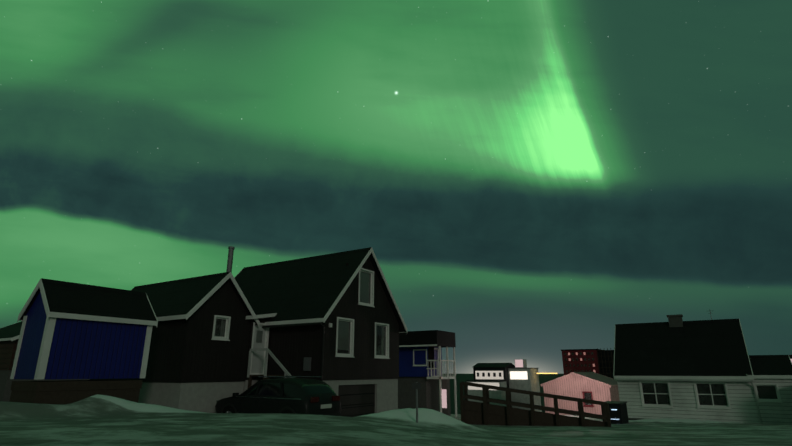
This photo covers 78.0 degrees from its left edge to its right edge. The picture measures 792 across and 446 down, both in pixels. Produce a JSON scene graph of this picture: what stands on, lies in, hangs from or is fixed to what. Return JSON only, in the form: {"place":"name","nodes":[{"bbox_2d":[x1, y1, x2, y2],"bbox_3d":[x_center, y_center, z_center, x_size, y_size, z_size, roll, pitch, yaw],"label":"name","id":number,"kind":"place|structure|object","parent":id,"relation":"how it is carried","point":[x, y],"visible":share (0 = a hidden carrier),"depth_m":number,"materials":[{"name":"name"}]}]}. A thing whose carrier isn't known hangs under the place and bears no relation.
{"place":"outdoors","nodes":[
{"label":"outdoors","id":0,"kind":"place"},
{"bbox_2d":[0,374,791,445],"bbox_3d":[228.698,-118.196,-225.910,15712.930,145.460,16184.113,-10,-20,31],"label":"snow ground","id":1,"kind":"structure","parent":0,"point":[100,420],"depth_m":10.88,"materials":[{"name":"white snow"}]},
{"bbox_2d":[9,278,157,404],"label":"blue shed","id":2,"kind":"structure","parent":1,"relation":"on","point":[70,330],"depth_m":14.92,"materials":[{"name":"wood"}]},
{"bbox_2d":[90,246,259,412],"bbox_3d":[-9.258,5.019,20.055,6.606,7.700,3.408,-10,-20,31],"label":"dark annex","id":3,"kind":"object","parent":1,"relation":"on","point":[198,352],"visible":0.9,"depth_m":18.21,"materials":[{"name":"wood"}]},
{"bbox_2d":[215,376,340,415],"bbox_3d":[-4.099,6.118,16.746,4.470,1.670,2.040,-10,-20,31],"label":"parked car","id":4,"kind":"object","parent":1,"relation":"on","point":[289,395],"visible":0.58,"depth_m":15.83,"materials":[{"name":"black paint"}]},
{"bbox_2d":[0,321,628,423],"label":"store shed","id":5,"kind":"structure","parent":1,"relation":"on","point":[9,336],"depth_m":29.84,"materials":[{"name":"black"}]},
{"bbox_2d":[234,247,406,416],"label":"dark house","id":6,"kind":"structure","parent":1,"relation":"on","point":[335,322],"depth_m":20.95,"materials":[{"name":"wood"}]},
{"bbox_2d":[412,381,420,422],"bbox_3d":[0.551,4.849,12.836,0.240,1.323,0.081,-2,-17,5],"label":"sign post","id":7,"kind":"object","parent":1,"relation":"on","point":[416,385],"visible":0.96,"depth_m":12.93,"materials":[{"name":"metal"}]},
{"bbox_2d":[398,330,456,416],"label":"blue house","id":8,"kind":"structure","parent":1,"relation":"on","point":[420,357],"depth_m":31.98,"materials":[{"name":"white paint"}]},
{"bbox_2d":[466,359,556,411],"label":"harbour buildings","id":9,"kind":"structure","parent":1,"relation":"on","point":[519,375],"depth_m":188.77,"materials":[{"name":"white"}]},
{"bbox_2d":[459,381,610,426],"bbox_3d":[5.560,7.570,20.025,5.783,2.048,1.387,-5,-18,15],"label":"fence","id":10,"kind":"object","parent":1,"relation":"on","point":[485,412],"visible":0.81,"depth_m":19.64,"materials":[{"name":"brown wood"}]},
{"bbox_2d":[541,372,619,414],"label":"salmon house","id":11,"kind":"structure","parent":1,"relation":"on","point":[592,386],"depth_m":44.13,"materials":[{"name":"wood"}]},
{"bbox_2d":[561,348,613,378],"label":"red apartment block","id":12,"kind":"structure","parent":1,"relation":"on","point":[599,361],"depth_m":133.66,"materials":[{"name":"brick"}]},
{"bbox_2d":[613,312,791,423],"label":"white house","id":13,"kind":"structure","parent":1,"relation":"on","point":[676,367],"depth_m":24.37,"materials":[{"name":"wood"}]},
{"bbox_2d":[0,0,791,373],"label":"sky","id":14,"kind":"structure","parent":0,"point":[530,180],"materials":[{"name":"green"}]}
]}

